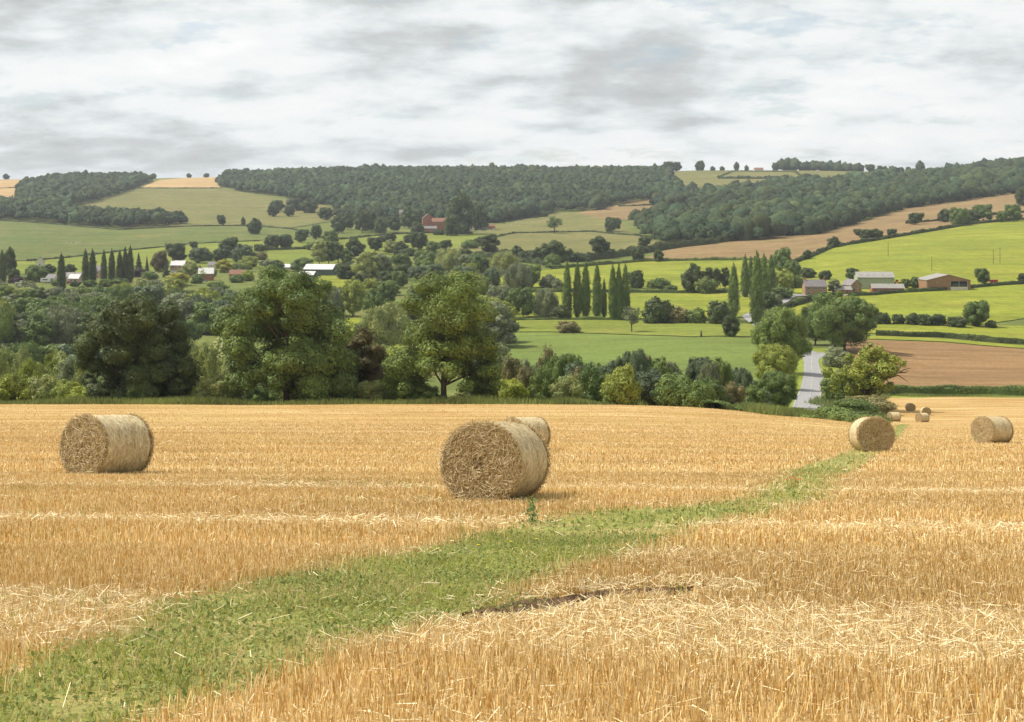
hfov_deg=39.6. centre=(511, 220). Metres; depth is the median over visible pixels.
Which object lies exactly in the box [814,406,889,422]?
bush
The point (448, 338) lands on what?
ash tree
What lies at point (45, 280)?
caravan
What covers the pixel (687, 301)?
bright field
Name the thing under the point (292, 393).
bush
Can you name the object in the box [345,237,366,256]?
broadleaf tree
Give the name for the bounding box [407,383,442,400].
shrub
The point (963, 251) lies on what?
hill pasture
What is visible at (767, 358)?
broadleaf tree
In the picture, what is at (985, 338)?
hedge
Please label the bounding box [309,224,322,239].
broadleaf tree
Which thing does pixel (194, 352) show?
shrub
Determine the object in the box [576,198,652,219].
ploughed hill field
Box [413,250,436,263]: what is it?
oak tree
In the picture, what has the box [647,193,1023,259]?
ploughed hill field
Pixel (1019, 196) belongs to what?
broadleaf tree
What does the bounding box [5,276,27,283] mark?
bush
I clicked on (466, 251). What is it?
broadleaf tree
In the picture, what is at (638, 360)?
broadleaf tree
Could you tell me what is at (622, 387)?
bush
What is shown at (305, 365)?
ash tree
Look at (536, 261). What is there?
hedge
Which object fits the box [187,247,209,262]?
broadleaf tree
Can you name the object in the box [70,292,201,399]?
sycamore tree
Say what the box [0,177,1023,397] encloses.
ground
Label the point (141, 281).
bush
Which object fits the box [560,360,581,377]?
sapling
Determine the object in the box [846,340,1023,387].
ploughed field
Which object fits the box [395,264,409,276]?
broadleaf tree
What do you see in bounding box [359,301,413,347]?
willow tree
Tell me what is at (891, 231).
broadleaf tree
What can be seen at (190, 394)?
bush
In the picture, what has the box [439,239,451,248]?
broadleaf tree
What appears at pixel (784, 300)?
lane
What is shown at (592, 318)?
hedge
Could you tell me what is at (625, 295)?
poplar tree
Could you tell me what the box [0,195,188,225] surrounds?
woodland
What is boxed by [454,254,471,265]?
broadleaf tree
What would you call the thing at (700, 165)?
broadleaf tree
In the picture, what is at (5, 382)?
shrub
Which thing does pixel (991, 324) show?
bush
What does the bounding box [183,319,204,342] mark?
oak tree
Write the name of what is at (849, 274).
broadleaf tree
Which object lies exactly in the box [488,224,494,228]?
stable block
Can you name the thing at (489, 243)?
ash tree
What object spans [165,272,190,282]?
oak tree
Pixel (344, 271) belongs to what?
broadleaf tree
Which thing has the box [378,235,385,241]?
bush
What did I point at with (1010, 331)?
pasture
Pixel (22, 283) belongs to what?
bush
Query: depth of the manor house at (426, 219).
1578.27 m
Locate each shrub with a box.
[0,345,18,374]
[0,349,9,378]
[0,373,14,400]
[9,370,28,401]
[10,343,31,373]
[17,357,42,378]
[41,346,62,375]
[54,355,76,382]
[72,353,96,386]
[188,338,200,363]
[193,339,220,380]
[218,355,242,377]
[332,390,356,401]
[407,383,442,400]
[447,391,469,398]
[501,351,522,380]
[513,366,533,398]
[515,358,533,377]
[527,365,556,400]
[535,343,556,394]
[548,373,584,398]
[577,355,586,366]
[577,362,605,402]
[634,366,661,405]
[702,374,731,401]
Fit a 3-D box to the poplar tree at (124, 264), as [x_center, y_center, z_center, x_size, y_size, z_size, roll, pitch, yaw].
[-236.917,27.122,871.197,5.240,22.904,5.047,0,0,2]
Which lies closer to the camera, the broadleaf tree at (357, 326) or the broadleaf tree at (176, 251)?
the broadleaf tree at (357, 326)
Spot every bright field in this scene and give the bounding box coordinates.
[475,292,750,317]
[497,260,777,290]
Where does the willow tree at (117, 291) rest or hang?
on the ground at (223, 277)
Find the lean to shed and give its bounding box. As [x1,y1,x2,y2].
[833,286,852,293]
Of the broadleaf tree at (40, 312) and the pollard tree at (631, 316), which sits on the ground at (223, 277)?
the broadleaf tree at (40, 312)
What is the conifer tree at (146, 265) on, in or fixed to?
on the ground at (223, 277)
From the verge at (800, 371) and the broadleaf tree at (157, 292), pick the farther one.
the broadleaf tree at (157, 292)
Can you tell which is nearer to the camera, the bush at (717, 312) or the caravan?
the bush at (717, 312)
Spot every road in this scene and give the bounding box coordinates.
[742,313,816,352]
[792,352,824,409]
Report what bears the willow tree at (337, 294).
on the ground at (223, 277)
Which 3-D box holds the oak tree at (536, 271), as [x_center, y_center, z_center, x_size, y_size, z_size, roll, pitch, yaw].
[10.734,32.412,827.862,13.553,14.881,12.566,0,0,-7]
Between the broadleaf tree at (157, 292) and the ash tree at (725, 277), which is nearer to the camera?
the broadleaf tree at (157, 292)
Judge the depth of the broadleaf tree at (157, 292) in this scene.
681.02 m
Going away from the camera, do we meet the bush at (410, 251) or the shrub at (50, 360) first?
the shrub at (50, 360)
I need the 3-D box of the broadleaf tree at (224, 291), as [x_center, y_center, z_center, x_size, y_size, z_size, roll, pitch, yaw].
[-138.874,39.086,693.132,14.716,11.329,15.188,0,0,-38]
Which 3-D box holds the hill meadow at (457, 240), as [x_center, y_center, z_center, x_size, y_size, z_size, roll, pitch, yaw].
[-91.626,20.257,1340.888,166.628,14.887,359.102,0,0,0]
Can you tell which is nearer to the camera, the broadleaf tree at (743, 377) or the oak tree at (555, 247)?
the broadleaf tree at (743, 377)
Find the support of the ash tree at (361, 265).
on the ground at (223, 277)
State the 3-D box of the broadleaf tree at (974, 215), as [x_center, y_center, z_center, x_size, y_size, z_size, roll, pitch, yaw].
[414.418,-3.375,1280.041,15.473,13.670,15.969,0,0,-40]
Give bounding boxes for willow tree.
[0,297,15,316]
[0,306,16,345]
[6,339,48,366]
[43,303,84,345]
[64,287,78,292]
[64,292,89,301]
[64,302,94,312]
[105,284,133,298]
[120,282,134,288]
[164,287,190,298]
[189,293,213,304]
[195,287,220,298]
[208,285,223,293]
[323,285,345,311]
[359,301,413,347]
[434,247,461,270]
[482,268,500,286]
[488,251,519,271]
[502,261,533,288]
[531,286,558,317]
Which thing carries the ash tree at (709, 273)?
on the ground at (223, 277)
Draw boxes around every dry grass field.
[86,188,335,227]
[453,232,662,253]
[478,211,637,233]
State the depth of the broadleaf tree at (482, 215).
1589.63 m
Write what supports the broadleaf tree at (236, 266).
on the ground at (223, 277)
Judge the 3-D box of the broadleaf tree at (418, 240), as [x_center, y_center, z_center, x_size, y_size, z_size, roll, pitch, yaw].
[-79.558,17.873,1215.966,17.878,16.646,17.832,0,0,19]
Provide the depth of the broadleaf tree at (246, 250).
1089.85 m
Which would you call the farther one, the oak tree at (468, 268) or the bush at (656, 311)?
the oak tree at (468, 268)
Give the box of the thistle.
[522,496,540,524]
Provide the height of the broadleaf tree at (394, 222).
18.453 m
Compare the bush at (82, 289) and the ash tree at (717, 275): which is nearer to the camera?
the bush at (82, 289)
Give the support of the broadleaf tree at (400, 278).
on the ground at (223, 277)
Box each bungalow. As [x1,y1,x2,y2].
[46,274,56,282]
[65,272,74,280]
[68,274,82,281]
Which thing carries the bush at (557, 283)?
on the ground at (223, 277)
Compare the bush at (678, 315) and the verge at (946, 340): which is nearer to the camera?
the verge at (946, 340)
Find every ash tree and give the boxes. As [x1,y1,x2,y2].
[74,311,94,338]
[208,264,365,402]
[310,240,327,263]
[325,240,337,263]
[332,242,344,261]
[350,252,371,277]
[366,250,380,278]
[376,253,393,277]
[379,268,506,399]
[480,233,501,253]
[589,235,610,252]
[704,267,714,279]
[712,268,721,287]
[720,267,729,287]
[827,279,841,291]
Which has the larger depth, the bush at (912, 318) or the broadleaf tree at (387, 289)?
the broadleaf tree at (387, 289)
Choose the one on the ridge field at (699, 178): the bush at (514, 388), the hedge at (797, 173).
the hedge at (797, 173)
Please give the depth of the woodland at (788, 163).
2879.14 m
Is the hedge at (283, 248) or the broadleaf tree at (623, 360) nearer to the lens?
the broadleaf tree at (623, 360)
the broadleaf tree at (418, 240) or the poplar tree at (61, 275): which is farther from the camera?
the broadleaf tree at (418, 240)
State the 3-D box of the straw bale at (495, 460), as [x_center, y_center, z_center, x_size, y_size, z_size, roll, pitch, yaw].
[-0.300,4.338,25.549,1.686,1.572,2.075,-3,-8,21]
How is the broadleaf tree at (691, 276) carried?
on the ground at (223, 277)
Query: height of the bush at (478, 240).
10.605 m
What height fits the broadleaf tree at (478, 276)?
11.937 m
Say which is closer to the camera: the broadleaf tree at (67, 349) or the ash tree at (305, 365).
the ash tree at (305, 365)
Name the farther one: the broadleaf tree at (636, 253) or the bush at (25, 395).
the broadleaf tree at (636, 253)
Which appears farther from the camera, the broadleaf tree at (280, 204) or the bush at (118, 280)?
the broadleaf tree at (280, 204)
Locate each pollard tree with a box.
[487,265,505,276]
[546,216,562,232]
[621,306,640,331]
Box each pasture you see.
[344,318,362,331]
[516,320,754,335]
[763,284,1023,323]
[789,220,1023,294]
[867,324,1023,338]
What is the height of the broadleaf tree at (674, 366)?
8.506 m
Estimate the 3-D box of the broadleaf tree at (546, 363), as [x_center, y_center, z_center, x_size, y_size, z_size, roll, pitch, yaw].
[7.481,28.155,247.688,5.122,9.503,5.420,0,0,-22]
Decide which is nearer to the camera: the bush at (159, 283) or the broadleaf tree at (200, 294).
the broadleaf tree at (200, 294)
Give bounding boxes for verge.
[786,348,838,407]
[867,335,1023,347]
[890,395,1023,397]
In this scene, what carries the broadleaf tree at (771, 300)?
on the ground at (223, 277)
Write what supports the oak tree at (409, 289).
on the ground at (223, 277)
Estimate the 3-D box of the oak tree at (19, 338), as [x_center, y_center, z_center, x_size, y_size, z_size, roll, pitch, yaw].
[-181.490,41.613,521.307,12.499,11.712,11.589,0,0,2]
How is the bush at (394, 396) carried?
on the ground at (223, 277)
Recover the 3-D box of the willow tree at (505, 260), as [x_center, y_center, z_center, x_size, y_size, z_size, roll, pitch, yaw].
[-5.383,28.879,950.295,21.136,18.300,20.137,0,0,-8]
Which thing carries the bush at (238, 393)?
on the ground at (223, 277)
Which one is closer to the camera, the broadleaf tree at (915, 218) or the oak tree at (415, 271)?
the oak tree at (415, 271)
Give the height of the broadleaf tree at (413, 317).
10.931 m
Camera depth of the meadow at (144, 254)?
1149.12 m
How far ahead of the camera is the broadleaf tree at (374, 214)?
1544.20 m
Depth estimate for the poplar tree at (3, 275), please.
843.68 m
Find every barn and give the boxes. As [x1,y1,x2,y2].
[283,264,291,269]
[299,271,317,277]
[303,264,337,275]
[841,279,861,291]
[853,272,894,288]
[869,284,904,291]
[917,273,969,289]
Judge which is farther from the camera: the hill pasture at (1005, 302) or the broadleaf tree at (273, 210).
the broadleaf tree at (273, 210)
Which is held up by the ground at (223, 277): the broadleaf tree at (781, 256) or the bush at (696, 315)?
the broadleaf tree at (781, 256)
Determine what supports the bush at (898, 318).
on the ground at (223, 277)
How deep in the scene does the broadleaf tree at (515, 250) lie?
1081.12 m
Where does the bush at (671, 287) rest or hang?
on the ground at (223, 277)
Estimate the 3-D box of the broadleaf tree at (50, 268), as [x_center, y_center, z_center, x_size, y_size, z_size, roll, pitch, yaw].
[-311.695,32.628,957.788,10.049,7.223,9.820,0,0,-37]
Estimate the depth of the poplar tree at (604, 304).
639.70 m
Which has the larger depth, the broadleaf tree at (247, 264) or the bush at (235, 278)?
the broadleaf tree at (247, 264)
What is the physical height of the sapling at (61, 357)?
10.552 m
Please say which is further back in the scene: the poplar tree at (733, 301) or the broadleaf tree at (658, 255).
the broadleaf tree at (658, 255)
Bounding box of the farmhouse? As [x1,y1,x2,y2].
[801,277,827,294]
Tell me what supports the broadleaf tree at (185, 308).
on the ground at (223, 277)
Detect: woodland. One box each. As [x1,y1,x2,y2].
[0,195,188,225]
[14,170,156,203]
[214,162,674,222]
[332,196,554,219]
[627,196,823,240]
[649,157,1023,226]
[776,157,864,170]
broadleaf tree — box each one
[0,285,17,296]
[1,293,18,304]
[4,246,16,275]
[6,269,19,278]
[13,312,28,320]
[16,289,27,297]
[16,312,55,345]
[24,264,49,281]
[26,308,46,320]
[27,289,45,298]
[38,343,66,355]
[44,264,56,272]
[55,344,102,377]
[56,291,78,299]
[65,264,76,271]
[82,292,111,298]
[129,284,164,305]
[149,250,169,270]
[161,299,199,321]
[163,293,188,301]
[165,243,186,260]
[181,261,199,275]
[184,292,215,300]
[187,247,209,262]
[189,241,197,247]
[190,301,220,333]
[205,251,213,260]
[208,334,258,370]
[211,304,245,325]
[213,249,227,260]
[213,253,227,261]
[214,259,231,271]
[215,292,237,302]
[216,215,225,224]
[217,237,238,257]
[220,289,237,297]
[230,243,243,261]
[231,263,246,269]
[235,244,256,260]
[237,259,252,270]
[241,217,245,224]
[242,256,257,266]
[246,218,261,233]
[258,260,274,266]
[258,266,267,279]
[263,234,280,247]
[267,205,279,216]
[269,200,285,209]
[270,260,284,269]
[279,234,293,246]
[284,205,294,215]
[290,257,313,270]
[294,229,309,242]
[298,198,318,212]
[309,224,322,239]
[317,207,334,219]
[321,230,338,241]
[330,214,346,232]
[334,263,355,278]
[339,248,353,262]
[340,212,353,229]
[341,279,363,316]
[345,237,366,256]
[349,322,367,346]
[353,209,373,232]
[361,288,383,313]
[362,278,377,290]
[367,237,382,249]
[369,209,381,230]
[374,216,388,232]
[376,280,397,301]
[383,239,396,252]
[384,232,396,240]
[385,343,412,374]
[386,216,401,231]
[389,253,412,266]
[390,280,400,293]
[391,271,408,286]
[395,241,408,249]
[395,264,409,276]
[399,300,422,320]
[400,206,418,227]
[403,234,410,242]
[408,232,427,249]
[408,287,428,298]
[410,221,424,232]
[413,259,431,266]
[416,209,428,222]
[418,271,438,281]
[424,241,440,250]
[424,263,444,275]
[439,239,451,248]
[443,214,459,235]
[444,265,461,274]
[445,192,476,233]
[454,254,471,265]
[459,249,471,254]
[465,272,482,289]
[468,253,490,272]
[472,200,488,229]
[473,300,519,345]
[476,276,492,294]
[490,297,516,321]
[508,246,523,255]
[528,247,545,259]
[542,356,557,377]
[549,351,582,382]
[566,254,575,261]
[615,350,630,370]
[627,348,648,381]
[630,248,643,259]
[637,237,651,246]
[653,249,663,261]
[662,361,681,375]
[663,161,672,166]
[672,162,681,170]
[680,263,704,291]
[685,356,712,382]
[695,160,704,170]
[699,362,720,383]
[717,361,733,386]
[722,313,740,336]
[733,162,738,170]
[733,367,752,388]
[750,306,812,367]
[751,343,799,378]
[754,370,797,406]
[762,291,778,308]
[772,162,778,170]
[773,247,791,270]
[783,260,800,275]
[800,267,816,277]
[802,249,812,258]
[818,270,832,279]
[826,236,840,246]
[845,267,860,278]
[853,229,860,235]
[859,229,874,237]
[865,164,874,170]
[870,228,883,237]
[887,229,896,234]
[901,278,910,287]
[907,212,923,224]
[910,276,918,287]
[915,160,924,169]
[937,208,949,221]
[968,209,981,221]
[974,268,989,282]
[995,211,1008,221]
[1004,204,1022,220]
[1014,185,1023,205]
[1017,273,1023,280]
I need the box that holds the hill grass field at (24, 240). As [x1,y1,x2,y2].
[0,221,309,259]
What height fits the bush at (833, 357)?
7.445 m
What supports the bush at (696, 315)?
on the pasture at (640, 327)
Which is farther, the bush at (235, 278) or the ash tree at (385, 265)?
the ash tree at (385, 265)
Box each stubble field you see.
[0,180,19,196]
[142,177,219,187]
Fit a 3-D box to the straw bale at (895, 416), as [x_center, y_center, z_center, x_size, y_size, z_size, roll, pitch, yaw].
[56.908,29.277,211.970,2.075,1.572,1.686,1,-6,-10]
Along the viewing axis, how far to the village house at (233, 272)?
898.39 m
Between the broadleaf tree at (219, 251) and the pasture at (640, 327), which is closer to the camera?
the pasture at (640, 327)
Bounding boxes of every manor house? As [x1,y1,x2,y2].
[422,212,432,225]
[432,218,444,229]
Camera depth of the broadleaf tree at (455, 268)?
839.34 m
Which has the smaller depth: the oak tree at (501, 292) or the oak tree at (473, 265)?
the oak tree at (501, 292)
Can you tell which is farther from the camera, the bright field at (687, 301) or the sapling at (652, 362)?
the bright field at (687, 301)
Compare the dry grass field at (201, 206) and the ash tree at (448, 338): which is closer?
the ash tree at (448, 338)
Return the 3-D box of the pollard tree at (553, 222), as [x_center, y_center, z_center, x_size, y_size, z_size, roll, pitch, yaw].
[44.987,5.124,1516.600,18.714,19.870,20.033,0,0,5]
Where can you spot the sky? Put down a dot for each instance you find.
(164, 88)
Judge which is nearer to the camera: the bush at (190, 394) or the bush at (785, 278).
the bush at (190, 394)
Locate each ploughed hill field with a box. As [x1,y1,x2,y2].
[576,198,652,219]
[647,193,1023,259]
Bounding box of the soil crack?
[462,586,693,616]
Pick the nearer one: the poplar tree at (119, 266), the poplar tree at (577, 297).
the poplar tree at (577, 297)
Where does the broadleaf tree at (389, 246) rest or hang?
on the hill meadow at (457, 240)
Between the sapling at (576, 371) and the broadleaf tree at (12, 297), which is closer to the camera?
the sapling at (576, 371)
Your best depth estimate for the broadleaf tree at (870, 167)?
2855.16 m
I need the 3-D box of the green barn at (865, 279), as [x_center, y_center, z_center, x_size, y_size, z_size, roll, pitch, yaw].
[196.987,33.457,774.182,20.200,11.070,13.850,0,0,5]
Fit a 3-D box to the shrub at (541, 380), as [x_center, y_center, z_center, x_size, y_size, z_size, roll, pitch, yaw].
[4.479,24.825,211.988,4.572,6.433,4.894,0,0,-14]
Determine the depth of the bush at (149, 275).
891.05 m
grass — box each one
[0,373,1023,422]
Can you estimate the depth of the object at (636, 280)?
818.94 m
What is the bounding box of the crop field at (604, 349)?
[461,332,759,380]
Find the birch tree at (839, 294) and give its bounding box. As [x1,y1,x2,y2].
[826,291,845,348]
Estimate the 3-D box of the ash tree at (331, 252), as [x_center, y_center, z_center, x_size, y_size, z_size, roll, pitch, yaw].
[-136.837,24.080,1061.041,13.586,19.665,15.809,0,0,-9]
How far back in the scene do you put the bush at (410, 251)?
1142.69 m
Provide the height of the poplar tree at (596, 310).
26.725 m
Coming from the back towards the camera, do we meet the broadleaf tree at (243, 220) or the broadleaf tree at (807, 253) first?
the broadleaf tree at (243, 220)
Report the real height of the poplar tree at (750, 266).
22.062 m
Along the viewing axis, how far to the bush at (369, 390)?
198.59 m
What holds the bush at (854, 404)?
on the ground at (223, 277)
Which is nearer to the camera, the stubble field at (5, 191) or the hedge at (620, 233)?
the hedge at (620, 233)
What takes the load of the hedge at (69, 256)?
on the ground at (223, 277)
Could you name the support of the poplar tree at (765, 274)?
on the ground at (223, 277)
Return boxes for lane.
[744,295,845,314]
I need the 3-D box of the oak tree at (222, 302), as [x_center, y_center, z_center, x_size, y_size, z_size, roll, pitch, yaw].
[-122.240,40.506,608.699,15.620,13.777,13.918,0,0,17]
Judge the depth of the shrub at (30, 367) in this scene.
228.62 m
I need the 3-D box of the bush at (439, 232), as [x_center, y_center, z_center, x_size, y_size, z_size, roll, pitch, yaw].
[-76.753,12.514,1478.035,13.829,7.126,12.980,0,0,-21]
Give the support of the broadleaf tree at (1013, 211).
on the ground at (223, 277)
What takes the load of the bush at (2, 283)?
on the ground at (223, 277)
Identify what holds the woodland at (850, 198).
on the ground at (223, 277)
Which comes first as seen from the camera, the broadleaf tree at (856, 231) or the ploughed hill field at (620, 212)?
the broadleaf tree at (856, 231)
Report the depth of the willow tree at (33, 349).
387.66 m
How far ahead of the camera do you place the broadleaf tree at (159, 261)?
992.34 m
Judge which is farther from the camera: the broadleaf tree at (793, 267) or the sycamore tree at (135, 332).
the broadleaf tree at (793, 267)
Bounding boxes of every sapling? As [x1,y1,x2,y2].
[40,364,52,377]
[53,351,69,374]
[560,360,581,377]
[569,366,580,397]
[598,360,616,375]
[644,357,662,371]
[653,355,670,374]
[711,357,726,364]
[731,367,739,379]
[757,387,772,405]
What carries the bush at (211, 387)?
on the ground at (223, 277)
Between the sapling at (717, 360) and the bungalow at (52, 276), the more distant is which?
the bungalow at (52, 276)
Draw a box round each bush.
[0,279,7,285]
[0,385,10,401]
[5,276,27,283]
[12,377,37,401]
[13,279,38,288]
[27,373,60,400]
[49,279,56,285]
[49,379,79,399]
[64,386,86,398]
[70,281,80,286]
[71,285,91,294]
[82,279,97,286]
[89,284,106,293]
[98,279,115,286]
[112,277,128,283]
[124,378,152,400]
[133,268,146,276]
[133,277,148,286]
[140,271,159,279]
[146,279,164,285]
[152,391,181,399]
[160,277,187,289]
[162,283,177,291]
[184,376,203,398]
[190,273,202,283]
[192,375,231,398]
[218,385,245,398]
[228,274,244,282]
[241,270,254,280]
[241,383,270,400]
[254,244,265,250]
[256,251,267,259]
[269,389,282,401]
[289,387,325,401]
[305,242,315,249]
[355,379,392,400]
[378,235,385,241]
[381,378,399,400]
[398,247,417,255]
[431,229,444,234]
[461,239,479,248]
[473,237,485,245]
[492,378,529,399]
[495,248,509,253]
[517,250,532,257]
[538,210,549,216]
[539,274,556,287]
[543,253,562,267]
[548,304,571,317]
[550,278,563,288]
[554,321,580,332]
[575,253,592,261]
[599,362,642,404]
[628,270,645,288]
[640,296,675,323]
[645,278,672,288]
[652,371,693,406]
[663,284,677,289]
[668,305,688,322]
[676,379,718,407]
[686,307,706,322]
[693,276,720,293]
[705,300,732,323]
[723,381,746,404]
[742,384,767,403]
[770,287,793,298]
[770,292,782,304]
[775,268,795,288]
[792,275,803,287]
[820,345,852,367]
[820,375,863,401]
[832,397,878,411]
[842,395,900,413]
[876,312,891,323]
[891,314,904,323]
[905,313,918,324]
[916,314,933,325]
[931,313,946,325]
[945,316,968,326]
[985,320,997,327]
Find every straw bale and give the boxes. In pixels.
[57,412,154,474]
[436,418,552,503]
[504,415,551,447]
[847,416,895,452]
[887,412,900,420]
[905,403,915,410]
[914,412,929,421]
[919,407,930,414]
[970,415,1013,443]
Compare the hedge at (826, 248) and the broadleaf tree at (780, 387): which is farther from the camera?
the hedge at (826, 248)
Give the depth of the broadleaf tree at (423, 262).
910.60 m
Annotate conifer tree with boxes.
[134,252,142,269]
[145,258,149,270]
[162,262,169,277]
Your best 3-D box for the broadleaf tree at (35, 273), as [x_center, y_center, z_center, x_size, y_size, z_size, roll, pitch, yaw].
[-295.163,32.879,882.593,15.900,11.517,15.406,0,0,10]
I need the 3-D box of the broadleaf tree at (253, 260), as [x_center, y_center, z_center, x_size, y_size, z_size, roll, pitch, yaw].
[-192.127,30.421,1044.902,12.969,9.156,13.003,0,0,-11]
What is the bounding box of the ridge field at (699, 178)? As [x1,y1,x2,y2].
[674,170,865,188]
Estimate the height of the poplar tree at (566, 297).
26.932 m
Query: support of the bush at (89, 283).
on the ground at (223, 277)
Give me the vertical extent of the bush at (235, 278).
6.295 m
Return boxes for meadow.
[16,240,315,273]
[266,250,338,270]
[317,265,354,286]
[338,233,498,253]
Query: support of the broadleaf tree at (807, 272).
on the hill pasture at (963, 251)
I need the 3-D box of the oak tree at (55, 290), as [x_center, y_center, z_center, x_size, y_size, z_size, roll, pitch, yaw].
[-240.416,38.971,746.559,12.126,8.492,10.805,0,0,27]
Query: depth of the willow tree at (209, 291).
680.21 m
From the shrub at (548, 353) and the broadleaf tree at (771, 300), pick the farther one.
the broadleaf tree at (771, 300)
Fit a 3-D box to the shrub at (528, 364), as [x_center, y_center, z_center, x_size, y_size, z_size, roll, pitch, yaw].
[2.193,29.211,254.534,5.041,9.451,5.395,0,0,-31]
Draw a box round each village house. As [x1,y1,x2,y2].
[35,256,44,266]
[96,265,101,277]
[170,259,186,270]
[198,266,214,280]
[207,262,216,268]
[229,270,243,277]
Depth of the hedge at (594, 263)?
1017.00 m
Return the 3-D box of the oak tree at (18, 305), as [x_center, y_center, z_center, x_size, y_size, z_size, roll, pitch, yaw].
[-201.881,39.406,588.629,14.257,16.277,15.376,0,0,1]
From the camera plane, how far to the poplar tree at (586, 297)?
640.75 m
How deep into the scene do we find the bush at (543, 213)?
1853.48 m
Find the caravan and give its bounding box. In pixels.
[40,278,50,282]
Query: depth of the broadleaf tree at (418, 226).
1470.80 m
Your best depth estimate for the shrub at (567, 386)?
206.91 m
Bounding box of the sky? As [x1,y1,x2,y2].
[0,0,1023,178]
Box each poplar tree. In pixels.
[0,249,6,282]
[56,252,66,289]
[81,248,89,280]
[88,248,97,281]
[100,250,107,278]
[107,249,115,279]
[116,250,122,278]
[122,247,127,277]
[126,245,134,282]
[561,261,572,311]
[572,260,581,316]
[581,260,591,315]
[591,262,602,315]
[601,278,607,316]
[607,263,616,319]
[615,263,622,316]
[621,263,630,316]
[727,261,740,316]
[740,254,750,296]
[748,256,752,294]
[749,250,764,324]
[761,253,769,291]
[768,254,776,291]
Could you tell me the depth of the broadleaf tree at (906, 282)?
763.00 m
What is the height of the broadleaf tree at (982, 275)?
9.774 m
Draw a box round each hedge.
[0,219,309,231]
[26,240,259,260]
[138,187,221,187]
[265,245,305,249]
[336,261,354,266]
[339,231,472,238]
[394,248,545,264]
[476,288,727,292]
[497,230,653,238]
[515,316,753,323]
[550,257,768,268]
[573,225,837,261]
[618,203,654,206]
[699,399,743,410]
[717,170,800,176]
[718,174,789,178]
[763,291,835,314]
[793,217,1023,261]
[796,413,819,418]
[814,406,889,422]
[848,280,1023,295]
[876,330,1023,344]
[881,384,1023,395]
[905,210,1023,223]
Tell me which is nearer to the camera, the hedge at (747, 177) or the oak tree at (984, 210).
the oak tree at (984, 210)
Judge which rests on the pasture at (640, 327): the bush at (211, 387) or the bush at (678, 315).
the bush at (678, 315)
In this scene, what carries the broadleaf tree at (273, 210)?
on the ground at (223, 277)
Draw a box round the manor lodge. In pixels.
[424,226,436,231]
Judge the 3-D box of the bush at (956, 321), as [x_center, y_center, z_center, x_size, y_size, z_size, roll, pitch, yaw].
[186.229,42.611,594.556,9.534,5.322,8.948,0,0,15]
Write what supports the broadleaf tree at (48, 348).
on the ground at (223, 277)
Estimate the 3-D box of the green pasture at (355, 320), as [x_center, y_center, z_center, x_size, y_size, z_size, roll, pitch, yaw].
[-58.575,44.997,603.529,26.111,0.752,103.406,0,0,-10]
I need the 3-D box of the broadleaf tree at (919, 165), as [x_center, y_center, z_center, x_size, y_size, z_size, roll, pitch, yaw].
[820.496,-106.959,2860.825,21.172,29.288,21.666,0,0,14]
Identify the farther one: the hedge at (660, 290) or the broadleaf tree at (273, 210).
the broadleaf tree at (273, 210)
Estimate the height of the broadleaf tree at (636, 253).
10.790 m
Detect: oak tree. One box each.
[0,343,16,350]
[4,318,29,344]
[10,296,36,312]
[14,287,34,291]
[23,298,67,312]
[43,286,64,298]
[74,294,112,306]
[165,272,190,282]
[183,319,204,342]
[206,281,230,288]
[212,300,233,305]
[286,198,303,209]
[352,273,368,282]
[377,271,392,281]
[406,285,412,296]
[407,266,425,280]
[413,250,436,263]
[447,270,461,276]
[457,265,475,272]
[461,262,479,271]
[472,342,510,365]
[486,284,510,300]
[504,285,537,316]
[524,264,541,287]
[540,239,573,262]
[604,217,621,231]
[799,304,826,344]
[808,291,879,350]
[821,342,910,396]
[949,207,971,224]
[961,300,989,325]
[971,203,993,219]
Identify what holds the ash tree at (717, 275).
on the ground at (223, 277)
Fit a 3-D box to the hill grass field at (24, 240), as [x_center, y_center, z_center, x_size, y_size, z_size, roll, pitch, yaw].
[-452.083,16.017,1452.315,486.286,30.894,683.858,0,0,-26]
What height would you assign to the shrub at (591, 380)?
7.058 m
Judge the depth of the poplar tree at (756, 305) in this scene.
589.83 m
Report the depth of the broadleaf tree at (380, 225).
1497.35 m
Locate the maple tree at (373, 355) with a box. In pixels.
[341,326,388,388]
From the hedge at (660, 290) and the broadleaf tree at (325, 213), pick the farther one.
the broadleaf tree at (325, 213)
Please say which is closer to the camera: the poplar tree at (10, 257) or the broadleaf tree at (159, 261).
the poplar tree at (10, 257)
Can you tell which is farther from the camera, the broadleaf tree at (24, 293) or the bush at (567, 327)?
the broadleaf tree at (24, 293)
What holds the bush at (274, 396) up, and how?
on the ground at (223, 277)
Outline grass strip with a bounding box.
[0,424,907,721]
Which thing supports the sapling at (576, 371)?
on the ground at (223, 277)
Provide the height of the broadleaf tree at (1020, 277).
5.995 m
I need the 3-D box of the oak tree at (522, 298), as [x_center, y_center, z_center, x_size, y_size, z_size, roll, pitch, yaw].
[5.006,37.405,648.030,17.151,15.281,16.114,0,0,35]
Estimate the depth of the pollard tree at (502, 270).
850.36 m
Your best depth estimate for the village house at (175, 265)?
1002.99 m
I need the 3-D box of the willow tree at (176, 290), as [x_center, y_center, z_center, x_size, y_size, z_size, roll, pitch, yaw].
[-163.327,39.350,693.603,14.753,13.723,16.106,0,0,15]
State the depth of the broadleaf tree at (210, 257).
1113.02 m

